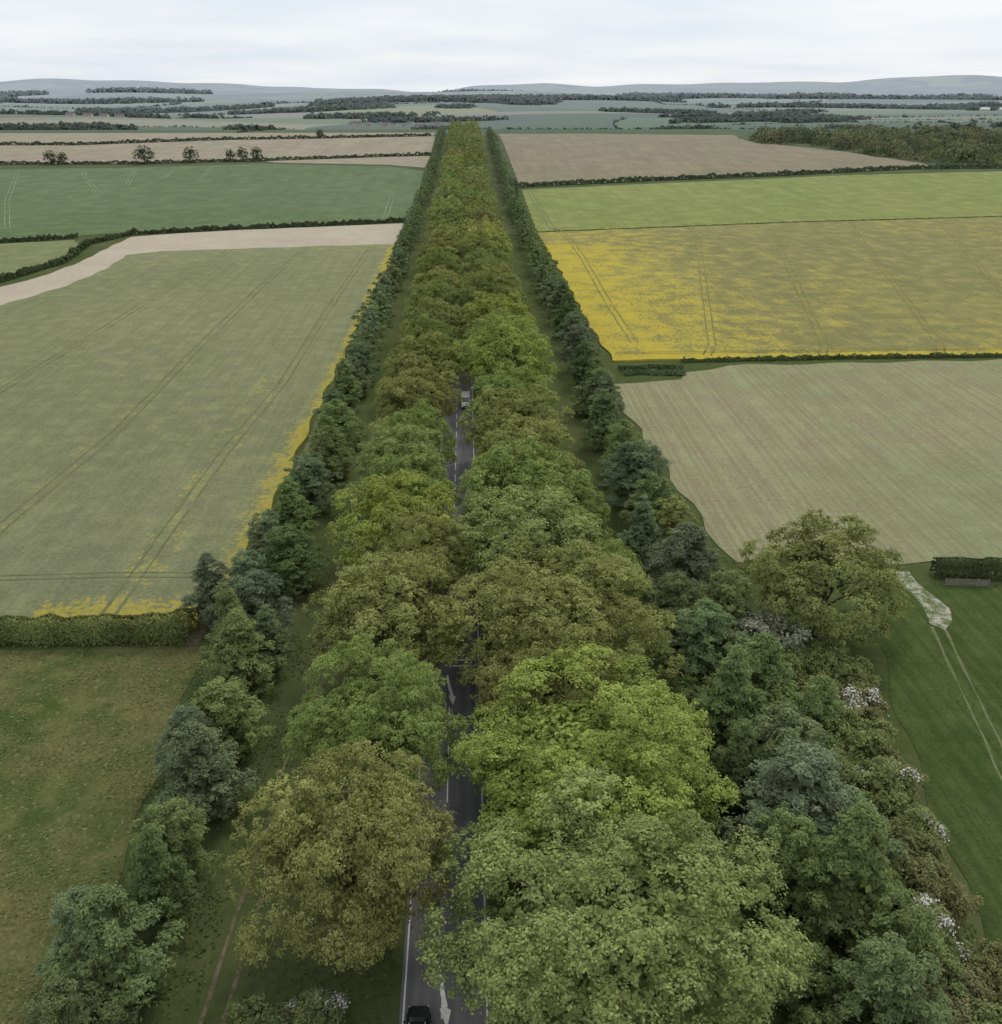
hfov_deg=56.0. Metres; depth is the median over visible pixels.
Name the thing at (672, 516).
hornbeam tree
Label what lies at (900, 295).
tramline
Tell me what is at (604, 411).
hornbeam tree
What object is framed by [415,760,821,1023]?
beech tree
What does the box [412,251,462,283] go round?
beech tree
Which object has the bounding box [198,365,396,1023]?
farm track
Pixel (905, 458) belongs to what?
barley field
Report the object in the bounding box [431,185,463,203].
beech tree
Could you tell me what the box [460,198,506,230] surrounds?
beech tree
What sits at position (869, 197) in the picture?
wheat field
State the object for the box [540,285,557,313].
hornbeam tree
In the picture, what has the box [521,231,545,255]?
hornbeam tree
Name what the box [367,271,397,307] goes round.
hornbeam tree
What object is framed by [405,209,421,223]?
hornbeam tree
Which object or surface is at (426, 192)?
hornbeam tree
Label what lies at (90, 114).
farm barn
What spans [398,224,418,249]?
hornbeam tree
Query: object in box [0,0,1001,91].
sky
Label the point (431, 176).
hornbeam tree
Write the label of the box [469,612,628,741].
beech tree
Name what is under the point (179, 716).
hornbeam tree
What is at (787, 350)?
tramline
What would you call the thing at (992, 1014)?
hedgerow shrub
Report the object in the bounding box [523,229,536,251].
hornbeam tree
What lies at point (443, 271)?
beech tree
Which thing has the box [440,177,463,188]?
beech tree
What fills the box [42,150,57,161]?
oak tree
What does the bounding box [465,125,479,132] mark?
beech tree
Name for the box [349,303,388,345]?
hornbeam tree
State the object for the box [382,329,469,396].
beech tree
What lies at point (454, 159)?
beech tree
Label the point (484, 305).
beech tree
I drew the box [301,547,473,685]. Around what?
beech tree
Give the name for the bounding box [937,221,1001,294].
tramline
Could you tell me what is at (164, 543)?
tramline
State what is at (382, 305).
hornbeam tree
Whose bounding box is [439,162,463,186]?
beech tree
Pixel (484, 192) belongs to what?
beech tree
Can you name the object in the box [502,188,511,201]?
hornbeam tree
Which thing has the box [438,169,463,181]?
beech tree
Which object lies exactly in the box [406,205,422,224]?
hornbeam tree
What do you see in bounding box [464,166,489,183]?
beech tree
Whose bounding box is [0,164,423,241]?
wheat field
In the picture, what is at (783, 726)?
hornbeam tree
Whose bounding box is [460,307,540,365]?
beech tree
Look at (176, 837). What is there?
hornbeam tree
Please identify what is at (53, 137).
stubble field
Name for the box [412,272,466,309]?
beech tree
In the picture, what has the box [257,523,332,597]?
hornbeam tree
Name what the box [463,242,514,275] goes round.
beech tree
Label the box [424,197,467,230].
beech tree
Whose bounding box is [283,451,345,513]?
hornbeam tree
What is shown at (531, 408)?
beech tree
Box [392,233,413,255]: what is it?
hornbeam tree
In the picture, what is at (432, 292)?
beech tree
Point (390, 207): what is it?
tramline
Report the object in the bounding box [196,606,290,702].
hornbeam tree
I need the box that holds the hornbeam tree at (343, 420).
[308,399,366,450]
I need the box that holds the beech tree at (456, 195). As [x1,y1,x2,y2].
[431,184,467,216]
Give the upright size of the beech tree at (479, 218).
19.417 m
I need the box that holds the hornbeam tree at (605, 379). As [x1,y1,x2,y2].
[587,370,627,425]
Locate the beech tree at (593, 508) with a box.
[552,477,613,541]
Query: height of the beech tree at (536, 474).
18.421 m
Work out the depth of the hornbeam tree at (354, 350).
224.83 m
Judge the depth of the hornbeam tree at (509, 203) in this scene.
529.96 m
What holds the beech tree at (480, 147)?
on the ground at (572, 117)
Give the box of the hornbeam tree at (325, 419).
[301,415,354,458]
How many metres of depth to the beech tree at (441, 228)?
366.35 m
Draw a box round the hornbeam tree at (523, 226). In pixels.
[516,220,535,237]
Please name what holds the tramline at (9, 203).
on the wheat field at (58, 202)
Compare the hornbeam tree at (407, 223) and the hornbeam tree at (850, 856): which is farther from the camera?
the hornbeam tree at (407, 223)
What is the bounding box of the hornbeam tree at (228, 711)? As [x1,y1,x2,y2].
[184,675,276,763]
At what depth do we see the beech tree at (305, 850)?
71.56 m
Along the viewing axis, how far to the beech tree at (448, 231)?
386.77 m
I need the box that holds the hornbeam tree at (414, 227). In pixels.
[410,218,419,237]
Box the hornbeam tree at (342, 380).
[324,357,363,413]
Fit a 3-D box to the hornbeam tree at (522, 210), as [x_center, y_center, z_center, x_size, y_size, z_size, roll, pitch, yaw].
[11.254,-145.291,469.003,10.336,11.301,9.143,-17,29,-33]
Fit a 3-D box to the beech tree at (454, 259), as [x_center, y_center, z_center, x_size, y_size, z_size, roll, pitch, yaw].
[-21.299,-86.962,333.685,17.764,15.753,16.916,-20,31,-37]
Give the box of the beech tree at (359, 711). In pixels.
[281,632,470,802]
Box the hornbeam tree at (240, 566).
[221,548,279,597]
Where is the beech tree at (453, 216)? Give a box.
[423,210,465,231]
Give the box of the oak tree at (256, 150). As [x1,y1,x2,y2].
[250,146,262,160]
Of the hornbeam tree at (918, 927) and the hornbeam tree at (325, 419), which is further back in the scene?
the hornbeam tree at (325, 419)
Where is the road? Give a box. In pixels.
[399,169,491,1023]
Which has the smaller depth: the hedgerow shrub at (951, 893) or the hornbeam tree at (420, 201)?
the hedgerow shrub at (951, 893)
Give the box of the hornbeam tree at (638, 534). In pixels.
[615,494,665,567]
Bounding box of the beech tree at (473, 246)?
[453,228,513,268]
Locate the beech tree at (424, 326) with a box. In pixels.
[397,309,462,371]
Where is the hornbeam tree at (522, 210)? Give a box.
[513,208,532,226]
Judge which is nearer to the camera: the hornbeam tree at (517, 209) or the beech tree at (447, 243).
the beech tree at (447, 243)
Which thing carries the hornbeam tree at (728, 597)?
on the ground at (572, 117)
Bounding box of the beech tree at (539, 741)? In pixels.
[447,641,741,878]
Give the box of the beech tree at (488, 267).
[460,258,523,308]
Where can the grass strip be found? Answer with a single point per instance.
(416, 161)
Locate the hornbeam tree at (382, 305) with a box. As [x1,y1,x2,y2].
[373,291,395,326]
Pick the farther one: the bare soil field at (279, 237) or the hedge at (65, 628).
the bare soil field at (279, 237)
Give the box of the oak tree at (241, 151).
[235,147,248,158]
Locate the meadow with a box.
[0,645,201,1023]
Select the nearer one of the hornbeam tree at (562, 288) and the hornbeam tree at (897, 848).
the hornbeam tree at (897, 848)
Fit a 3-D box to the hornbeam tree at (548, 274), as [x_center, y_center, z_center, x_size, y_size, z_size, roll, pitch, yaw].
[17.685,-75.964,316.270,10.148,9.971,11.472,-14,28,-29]
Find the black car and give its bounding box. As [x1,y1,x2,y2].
[403,1006,431,1023]
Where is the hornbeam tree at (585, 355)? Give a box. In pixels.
[564,339,605,385]
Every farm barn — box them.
[65,112,75,116]
[82,112,92,116]
[99,113,109,117]
[114,114,124,117]
[979,107,989,110]
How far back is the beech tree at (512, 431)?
156.79 m
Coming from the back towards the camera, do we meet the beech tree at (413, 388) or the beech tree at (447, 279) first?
the beech tree at (447, 279)
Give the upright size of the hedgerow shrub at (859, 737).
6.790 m
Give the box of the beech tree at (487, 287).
[447,270,532,324]
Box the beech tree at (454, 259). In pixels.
[414,245,463,274]
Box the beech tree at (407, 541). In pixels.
[362,504,474,614]
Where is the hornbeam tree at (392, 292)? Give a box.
[382,272,400,297]
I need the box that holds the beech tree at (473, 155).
[461,152,487,165]
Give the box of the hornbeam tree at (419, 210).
[411,204,424,220]
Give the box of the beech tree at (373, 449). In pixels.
[353,417,449,489]
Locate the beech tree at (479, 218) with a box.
[456,207,505,238]
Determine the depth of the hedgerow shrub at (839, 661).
108.24 m
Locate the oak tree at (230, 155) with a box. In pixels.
[225,149,235,158]
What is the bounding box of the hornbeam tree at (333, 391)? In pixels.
[311,386,355,422]
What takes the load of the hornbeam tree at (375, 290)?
on the ground at (572, 117)
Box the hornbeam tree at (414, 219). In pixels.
[403,212,420,231]
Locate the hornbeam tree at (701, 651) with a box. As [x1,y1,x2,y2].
[662,595,753,684]
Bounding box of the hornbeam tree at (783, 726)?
[721,701,836,812]
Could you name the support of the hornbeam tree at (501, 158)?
on the ground at (572, 117)
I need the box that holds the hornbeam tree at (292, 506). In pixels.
[262,475,320,540]
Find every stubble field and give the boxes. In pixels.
[0,133,434,144]
[0,136,434,163]
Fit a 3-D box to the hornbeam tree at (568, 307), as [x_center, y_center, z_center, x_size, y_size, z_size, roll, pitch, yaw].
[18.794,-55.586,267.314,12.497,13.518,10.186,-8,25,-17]
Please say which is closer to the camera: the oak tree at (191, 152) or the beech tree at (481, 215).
the beech tree at (481, 215)
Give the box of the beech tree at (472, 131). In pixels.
[462,128,482,139]
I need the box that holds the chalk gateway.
[896,571,951,629]
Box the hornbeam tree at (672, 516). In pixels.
[650,494,702,551]
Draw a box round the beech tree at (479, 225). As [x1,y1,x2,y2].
[458,218,506,245]
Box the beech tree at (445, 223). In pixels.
[423,218,463,236]
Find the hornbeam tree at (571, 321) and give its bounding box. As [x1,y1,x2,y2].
[552,311,598,352]
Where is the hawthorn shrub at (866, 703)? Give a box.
[831,683,890,733]
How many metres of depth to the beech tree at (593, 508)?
141.68 m
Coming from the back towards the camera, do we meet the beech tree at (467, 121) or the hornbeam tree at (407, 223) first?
the beech tree at (467, 121)
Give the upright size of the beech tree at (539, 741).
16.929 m
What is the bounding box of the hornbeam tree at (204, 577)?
[179,552,238,630]
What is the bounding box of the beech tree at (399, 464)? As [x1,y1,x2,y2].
[344,450,462,536]
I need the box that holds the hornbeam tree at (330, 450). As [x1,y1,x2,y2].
[301,425,355,481]
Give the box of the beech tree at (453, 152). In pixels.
[441,149,462,166]
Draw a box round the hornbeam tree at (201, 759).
[144,719,263,824]
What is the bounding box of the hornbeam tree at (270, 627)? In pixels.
[253,603,295,671]
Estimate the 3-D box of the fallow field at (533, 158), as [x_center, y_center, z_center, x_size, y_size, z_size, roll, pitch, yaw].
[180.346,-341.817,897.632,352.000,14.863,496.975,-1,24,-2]
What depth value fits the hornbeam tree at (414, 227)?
444.96 m
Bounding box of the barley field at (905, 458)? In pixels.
[614,359,1001,564]
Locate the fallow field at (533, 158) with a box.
[498,134,927,186]
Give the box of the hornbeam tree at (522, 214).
[512,213,534,234]
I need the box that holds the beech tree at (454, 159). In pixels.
[440,154,466,170]
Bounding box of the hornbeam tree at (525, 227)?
[515,219,532,244]
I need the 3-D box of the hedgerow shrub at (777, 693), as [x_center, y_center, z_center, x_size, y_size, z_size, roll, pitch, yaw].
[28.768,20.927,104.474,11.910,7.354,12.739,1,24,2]
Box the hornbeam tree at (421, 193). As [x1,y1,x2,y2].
[412,189,428,205]
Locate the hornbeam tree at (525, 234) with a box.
[517,228,532,247]
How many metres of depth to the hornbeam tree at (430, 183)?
630.88 m
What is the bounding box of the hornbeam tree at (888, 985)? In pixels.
[821,929,958,1023]
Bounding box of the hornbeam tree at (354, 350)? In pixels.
[337,341,382,381]
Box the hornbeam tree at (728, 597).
[690,569,763,648]
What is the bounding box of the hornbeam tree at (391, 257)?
[384,245,410,271]
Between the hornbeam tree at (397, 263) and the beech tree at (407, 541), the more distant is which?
the hornbeam tree at (397, 263)
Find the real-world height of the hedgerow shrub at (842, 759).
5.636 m
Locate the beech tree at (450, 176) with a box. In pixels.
[440,175,463,186]
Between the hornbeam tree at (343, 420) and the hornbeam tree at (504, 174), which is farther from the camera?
the hornbeam tree at (504, 174)
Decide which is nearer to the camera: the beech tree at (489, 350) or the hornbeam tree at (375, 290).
the beech tree at (489, 350)
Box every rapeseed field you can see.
[0,244,394,634]
[537,217,1001,361]
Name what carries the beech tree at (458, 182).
on the ground at (572, 117)
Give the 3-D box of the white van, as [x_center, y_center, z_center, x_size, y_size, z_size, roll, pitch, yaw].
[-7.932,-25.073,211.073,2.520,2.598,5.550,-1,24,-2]
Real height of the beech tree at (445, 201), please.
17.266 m
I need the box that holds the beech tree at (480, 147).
[462,143,486,154]
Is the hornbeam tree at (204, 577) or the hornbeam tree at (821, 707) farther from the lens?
the hornbeam tree at (204, 577)
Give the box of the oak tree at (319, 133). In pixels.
[316,129,323,135]
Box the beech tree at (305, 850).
[210,738,461,974]
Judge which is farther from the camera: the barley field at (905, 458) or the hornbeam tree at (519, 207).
the hornbeam tree at (519, 207)
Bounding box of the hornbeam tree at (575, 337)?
[558,323,602,369]
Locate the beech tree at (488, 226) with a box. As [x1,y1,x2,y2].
[462,220,512,257]
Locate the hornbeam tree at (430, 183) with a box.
[420,177,434,192]
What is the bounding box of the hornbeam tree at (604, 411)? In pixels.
[577,388,623,449]
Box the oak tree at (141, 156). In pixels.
[131,145,154,161]
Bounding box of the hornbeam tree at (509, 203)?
[503,197,519,212]
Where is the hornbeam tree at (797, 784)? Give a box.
[716,735,880,894]
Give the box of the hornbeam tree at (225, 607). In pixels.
[198,581,259,661]
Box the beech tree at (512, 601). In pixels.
[432,535,685,696]
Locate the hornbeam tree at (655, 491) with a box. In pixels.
[618,471,680,538]
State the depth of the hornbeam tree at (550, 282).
306.23 m
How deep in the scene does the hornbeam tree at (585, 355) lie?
222.23 m
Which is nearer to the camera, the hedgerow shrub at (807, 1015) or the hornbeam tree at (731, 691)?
the hedgerow shrub at (807, 1015)
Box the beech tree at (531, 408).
[457,380,574,456]
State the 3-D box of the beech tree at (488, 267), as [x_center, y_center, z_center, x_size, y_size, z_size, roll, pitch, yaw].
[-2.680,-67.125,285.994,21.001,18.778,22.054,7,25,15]
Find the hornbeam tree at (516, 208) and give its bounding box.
[511,201,528,220]
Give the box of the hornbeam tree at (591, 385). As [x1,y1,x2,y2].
[569,368,627,415]
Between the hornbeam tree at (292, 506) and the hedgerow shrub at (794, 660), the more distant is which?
the hornbeam tree at (292, 506)
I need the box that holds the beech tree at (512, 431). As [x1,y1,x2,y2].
[468,413,585,485]
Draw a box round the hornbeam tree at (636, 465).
[597,438,679,511]
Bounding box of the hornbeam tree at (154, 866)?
[123,823,206,941]
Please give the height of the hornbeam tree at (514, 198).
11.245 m
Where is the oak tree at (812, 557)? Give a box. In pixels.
[734,507,915,652]
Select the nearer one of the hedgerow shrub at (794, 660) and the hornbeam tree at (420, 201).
the hedgerow shrub at (794, 660)
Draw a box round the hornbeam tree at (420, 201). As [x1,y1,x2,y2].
[413,195,426,211]
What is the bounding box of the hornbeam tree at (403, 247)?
[390,242,411,259]
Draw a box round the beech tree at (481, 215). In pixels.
[461,202,499,225]
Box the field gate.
[944,578,989,586]
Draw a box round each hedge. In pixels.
[0,132,430,144]
[0,151,430,164]
[0,216,405,282]
[0,232,77,242]
[0,607,197,647]
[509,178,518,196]
[518,163,1001,186]
[680,352,1001,362]
[929,556,1001,581]
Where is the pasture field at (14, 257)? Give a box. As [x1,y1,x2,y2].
[0,240,77,275]
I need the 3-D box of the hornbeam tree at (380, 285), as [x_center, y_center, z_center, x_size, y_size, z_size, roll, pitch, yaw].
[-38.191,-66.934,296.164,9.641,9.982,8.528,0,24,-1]
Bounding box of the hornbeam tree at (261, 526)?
[243,509,296,561]
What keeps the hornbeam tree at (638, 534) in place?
on the ground at (572, 117)
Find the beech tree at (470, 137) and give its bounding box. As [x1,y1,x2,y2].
[462,133,484,146]
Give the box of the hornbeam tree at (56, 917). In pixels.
[32,883,138,977]
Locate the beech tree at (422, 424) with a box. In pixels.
[369,399,457,468]
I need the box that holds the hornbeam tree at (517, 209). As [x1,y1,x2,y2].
[510,204,522,220]
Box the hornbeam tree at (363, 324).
[347,318,385,351]
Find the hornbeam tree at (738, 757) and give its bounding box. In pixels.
[702,716,770,811]
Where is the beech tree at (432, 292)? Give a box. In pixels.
[403,277,464,339]
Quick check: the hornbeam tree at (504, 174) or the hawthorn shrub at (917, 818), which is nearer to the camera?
the hawthorn shrub at (917, 818)
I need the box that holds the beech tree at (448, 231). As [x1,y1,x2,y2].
[426,224,463,240]
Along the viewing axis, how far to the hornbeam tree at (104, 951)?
69.84 m
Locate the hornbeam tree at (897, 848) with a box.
[810,793,908,883]
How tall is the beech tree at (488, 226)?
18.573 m
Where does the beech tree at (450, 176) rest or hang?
on the ground at (572, 117)
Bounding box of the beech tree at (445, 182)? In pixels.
[434,180,462,200]
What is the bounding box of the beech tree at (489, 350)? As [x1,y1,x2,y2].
[450,310,560,395]
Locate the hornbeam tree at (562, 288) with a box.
[545,277,578,319]
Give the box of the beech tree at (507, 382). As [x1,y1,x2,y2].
[466,360,561,426]
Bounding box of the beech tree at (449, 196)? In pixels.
[432,195,459,212]
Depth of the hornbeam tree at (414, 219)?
456.93 m
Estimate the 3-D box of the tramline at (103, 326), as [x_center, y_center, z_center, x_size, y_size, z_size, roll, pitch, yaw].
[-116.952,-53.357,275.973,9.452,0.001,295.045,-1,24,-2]
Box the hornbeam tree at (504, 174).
[498,169,511,182]
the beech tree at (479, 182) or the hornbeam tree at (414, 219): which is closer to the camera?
the hornbeam tree at (414, 219)
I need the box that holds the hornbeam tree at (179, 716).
[153,702,229,775]
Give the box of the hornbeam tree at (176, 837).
[126,796,224,889]
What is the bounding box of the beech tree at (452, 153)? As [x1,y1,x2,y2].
[440,148,463,162]
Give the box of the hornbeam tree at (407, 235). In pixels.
[396,231,417,253]
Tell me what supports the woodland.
on the ground at (572, 117)
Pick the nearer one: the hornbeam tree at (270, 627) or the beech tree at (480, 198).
the hornbeam tree at (270, 627)
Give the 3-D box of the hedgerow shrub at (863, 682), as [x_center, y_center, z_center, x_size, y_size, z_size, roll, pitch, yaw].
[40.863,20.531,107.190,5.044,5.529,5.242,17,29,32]
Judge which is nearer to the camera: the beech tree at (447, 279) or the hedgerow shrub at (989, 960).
the hedgerow shrub at (989, 960)
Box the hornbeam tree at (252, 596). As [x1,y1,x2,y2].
[214,568,295,634]
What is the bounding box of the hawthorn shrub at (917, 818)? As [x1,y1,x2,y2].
[879,801,949,842]
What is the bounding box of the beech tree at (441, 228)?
[421,224,463,251]
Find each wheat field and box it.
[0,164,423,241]
[521,171,1001,231]
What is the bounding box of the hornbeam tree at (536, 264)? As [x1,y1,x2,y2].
[530,255,551,274]
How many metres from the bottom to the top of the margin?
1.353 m
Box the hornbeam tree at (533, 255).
[527,244,543,269]
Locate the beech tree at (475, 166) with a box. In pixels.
[460,161,490,175]
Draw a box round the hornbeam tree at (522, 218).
[514,216,532,234]
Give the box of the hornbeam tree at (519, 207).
[511,204,529,221]
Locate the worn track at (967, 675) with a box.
[930,626,1001,780]
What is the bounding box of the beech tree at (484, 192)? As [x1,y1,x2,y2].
[460,190,496,208]
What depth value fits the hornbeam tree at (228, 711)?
98.46 m
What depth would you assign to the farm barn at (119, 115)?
2497.16 m
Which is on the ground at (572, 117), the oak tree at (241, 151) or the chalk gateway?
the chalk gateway
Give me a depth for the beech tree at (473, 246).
343.27 m
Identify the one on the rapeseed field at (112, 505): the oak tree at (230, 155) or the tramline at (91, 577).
the tramline at (91, 577)
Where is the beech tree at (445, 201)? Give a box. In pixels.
[427,198,465,220]
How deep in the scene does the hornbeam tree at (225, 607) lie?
112.42 m
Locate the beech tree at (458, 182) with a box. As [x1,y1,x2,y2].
[437,178,463,192]
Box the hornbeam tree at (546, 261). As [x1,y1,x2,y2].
[533,251,559,280]
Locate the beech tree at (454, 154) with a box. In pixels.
[444,150,463,162]
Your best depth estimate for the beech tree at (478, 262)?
304.65 m
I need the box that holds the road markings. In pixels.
[402,311,487,1023]
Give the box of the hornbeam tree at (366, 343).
[357,330,382,370]
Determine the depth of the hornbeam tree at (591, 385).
202.57 m
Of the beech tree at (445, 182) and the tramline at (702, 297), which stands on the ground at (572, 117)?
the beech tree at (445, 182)
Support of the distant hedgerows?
on the ground at (572, 117)
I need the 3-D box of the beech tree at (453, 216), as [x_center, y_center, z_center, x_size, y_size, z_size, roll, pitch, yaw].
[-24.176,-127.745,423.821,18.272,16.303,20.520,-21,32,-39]
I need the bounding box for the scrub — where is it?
[618,364,685,376]
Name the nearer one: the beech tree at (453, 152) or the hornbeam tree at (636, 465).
the hornbeam tree at (636, 465)
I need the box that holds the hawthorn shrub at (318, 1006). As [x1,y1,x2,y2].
[272,985,350,1023]
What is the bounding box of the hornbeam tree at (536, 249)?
[525,241,550,273]
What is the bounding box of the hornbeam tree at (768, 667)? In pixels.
[702,631,804,719]
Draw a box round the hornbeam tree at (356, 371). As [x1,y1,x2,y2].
[344,356,372,395]
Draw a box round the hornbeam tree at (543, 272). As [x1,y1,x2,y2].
[530,264,551,290]
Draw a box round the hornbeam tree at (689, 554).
[638,521,738,603]
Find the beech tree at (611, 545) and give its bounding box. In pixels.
[547,528,643,611]
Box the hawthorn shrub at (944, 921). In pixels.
[894,887,977,962]
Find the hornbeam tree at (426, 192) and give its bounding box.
[415,187,430,203]
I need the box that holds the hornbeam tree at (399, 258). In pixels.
[386,247,409,277]
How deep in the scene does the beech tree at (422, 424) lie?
166.66 m
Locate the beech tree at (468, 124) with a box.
[463,123,481,134]
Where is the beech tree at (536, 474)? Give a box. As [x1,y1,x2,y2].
[455,436,591,532]
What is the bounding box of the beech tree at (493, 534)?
[440,484,624,607]
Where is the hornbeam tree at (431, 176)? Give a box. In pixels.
[425,172,435,185]
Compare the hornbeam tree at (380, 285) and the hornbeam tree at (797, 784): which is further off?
the hornbeam tree at (380, 285)
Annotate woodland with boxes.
[749,123,1001,164]
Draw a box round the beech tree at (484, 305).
[456,291,537,339]
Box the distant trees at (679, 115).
[0,87,1001,131]
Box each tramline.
[0,247,307,532]
[0,251,230,392]
[0,572,192,580]
[4,173,18,227]
[82,171,99,191]
[98,247,372,619]
[382,195,394,217]
[527,189,555,229]
[552,228,638,342]
[616,348,1001,353]
[688,227,716,354]
[768,228,828,353]
[847,221,945,352]
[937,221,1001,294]
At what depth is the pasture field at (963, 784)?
107.16 m
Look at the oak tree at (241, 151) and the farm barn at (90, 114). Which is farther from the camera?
the farm barn at (90, 114)
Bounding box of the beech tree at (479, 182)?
[463,179,497,199]
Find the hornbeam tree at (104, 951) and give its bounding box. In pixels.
[42,881,188,1023]
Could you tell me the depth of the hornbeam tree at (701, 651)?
110.77 m
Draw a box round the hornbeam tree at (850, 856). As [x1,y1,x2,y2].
[795,800,914,967]
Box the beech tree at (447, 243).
[417,232,462,262]
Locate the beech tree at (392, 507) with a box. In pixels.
[322,469,462,568]
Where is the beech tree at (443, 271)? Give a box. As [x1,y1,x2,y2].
[409,265,463,291]
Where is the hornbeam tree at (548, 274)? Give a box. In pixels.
[535,271,567,295]
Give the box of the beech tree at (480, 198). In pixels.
[460,195,498,213]
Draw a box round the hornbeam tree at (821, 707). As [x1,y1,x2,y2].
[770,674,854,749]
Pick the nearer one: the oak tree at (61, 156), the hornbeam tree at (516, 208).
the hornbeam tree at (516, 208)
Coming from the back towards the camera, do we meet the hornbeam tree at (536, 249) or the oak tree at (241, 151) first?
the oak tree at (241, 151)
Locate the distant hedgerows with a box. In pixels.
[0,98,1000,132]
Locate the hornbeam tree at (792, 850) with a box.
[729,805,825,930]
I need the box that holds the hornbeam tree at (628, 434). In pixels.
[597,418,648,475]
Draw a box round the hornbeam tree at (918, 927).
[858,902,966,1000]
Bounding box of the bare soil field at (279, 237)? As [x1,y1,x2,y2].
[0,223,402,304]
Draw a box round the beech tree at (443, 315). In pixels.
[397,295,468,354]
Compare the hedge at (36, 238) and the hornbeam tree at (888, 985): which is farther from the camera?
the hedge at (36, 238)
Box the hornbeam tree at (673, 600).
[641,571,700,646]
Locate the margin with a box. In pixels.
[536,215,1001,231]
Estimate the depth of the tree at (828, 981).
70.62 m
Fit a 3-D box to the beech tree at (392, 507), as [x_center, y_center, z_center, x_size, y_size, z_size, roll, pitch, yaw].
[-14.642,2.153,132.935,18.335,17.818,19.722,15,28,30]
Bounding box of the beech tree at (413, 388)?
[372,358,465,433]
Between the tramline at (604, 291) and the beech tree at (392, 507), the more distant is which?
the tramline at (604, 291)
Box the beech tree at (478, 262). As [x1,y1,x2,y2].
[455,253,515,289]
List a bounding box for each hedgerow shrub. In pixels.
[221,989,305,1023]
[665,674,708,723]
[703,655,806,732]
[717,836,761,912]
[724,600,814,657]
[744,645,811,689]
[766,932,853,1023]
[782,637,832,681]
[789,672,841,692]
[789,1004,843,1023]
[810,646,873,696]
[818,705,898,789]
[823,748,867,788]
[824,779,878,837]
[835,669,881,715]
[853,921,902,957]
[861,746,928,793]
[863,844,917,915]
[882,814,956,907]
[904,858,983,928]
[904,950,994,1023]
[959,938,1001,1005]
[963,996,1001,1023]
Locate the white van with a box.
[461,391,470,407]
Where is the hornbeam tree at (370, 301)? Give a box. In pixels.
[357,299,388,334]
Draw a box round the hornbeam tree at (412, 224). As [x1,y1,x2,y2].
[402,217,421,236]
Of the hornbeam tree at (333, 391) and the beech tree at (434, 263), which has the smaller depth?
the hornbeam tree at (333, 391)
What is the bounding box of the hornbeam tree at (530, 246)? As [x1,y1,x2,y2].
[522,238,540,262]
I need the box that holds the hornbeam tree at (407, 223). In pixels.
[397,221,418,241]
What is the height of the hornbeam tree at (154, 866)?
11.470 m
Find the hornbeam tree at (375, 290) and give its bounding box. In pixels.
[362,287,391,321]
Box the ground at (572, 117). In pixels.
[0,75,1001,1023]
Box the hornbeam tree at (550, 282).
[536,275,560,303]
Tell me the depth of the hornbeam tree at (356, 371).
214.30 m
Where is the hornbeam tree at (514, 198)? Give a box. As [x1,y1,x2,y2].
[506,196,519,213]
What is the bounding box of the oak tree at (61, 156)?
[56,152,67,162]
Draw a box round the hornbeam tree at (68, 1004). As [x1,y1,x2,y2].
[20,972,129,1023]
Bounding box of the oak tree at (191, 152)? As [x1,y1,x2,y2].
[182,147,198,159]
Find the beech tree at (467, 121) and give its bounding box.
[464,119,480,128]
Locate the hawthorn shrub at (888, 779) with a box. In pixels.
[837,754,922,821]
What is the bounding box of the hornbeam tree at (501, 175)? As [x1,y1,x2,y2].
[496,168,508,181]
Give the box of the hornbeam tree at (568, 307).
[548,292,588,336]
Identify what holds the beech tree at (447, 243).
on the ground at (572, 117)
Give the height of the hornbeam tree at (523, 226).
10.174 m
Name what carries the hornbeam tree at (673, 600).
on the ground at (572, 117)
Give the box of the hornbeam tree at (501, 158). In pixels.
[495,157,507,170]
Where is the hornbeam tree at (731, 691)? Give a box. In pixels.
[689,642,771,748]
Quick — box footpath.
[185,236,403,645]
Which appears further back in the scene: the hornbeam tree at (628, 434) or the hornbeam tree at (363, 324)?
the hornbeam tree at (363, 324)
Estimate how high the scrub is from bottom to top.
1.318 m
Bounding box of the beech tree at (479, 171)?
[463,165,492,182]
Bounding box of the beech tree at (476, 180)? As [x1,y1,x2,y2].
[464,178,494,192]
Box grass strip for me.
[265,156,429,167]
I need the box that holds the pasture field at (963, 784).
[872,584,1001,952]
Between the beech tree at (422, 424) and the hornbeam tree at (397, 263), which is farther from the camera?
the hornbeam tree at (397, 263)
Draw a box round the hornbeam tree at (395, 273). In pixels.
[385,264,406,288]
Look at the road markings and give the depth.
78.93 m
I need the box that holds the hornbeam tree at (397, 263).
[383,258,405,284]
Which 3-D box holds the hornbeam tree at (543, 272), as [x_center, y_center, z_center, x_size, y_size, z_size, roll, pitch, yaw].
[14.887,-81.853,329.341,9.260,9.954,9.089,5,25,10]
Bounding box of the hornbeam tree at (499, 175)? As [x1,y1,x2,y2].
[496,163,509,179]
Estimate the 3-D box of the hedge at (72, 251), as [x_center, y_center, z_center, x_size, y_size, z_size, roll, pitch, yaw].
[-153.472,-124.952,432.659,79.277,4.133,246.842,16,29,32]
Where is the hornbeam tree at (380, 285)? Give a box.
[365,283,393,308]

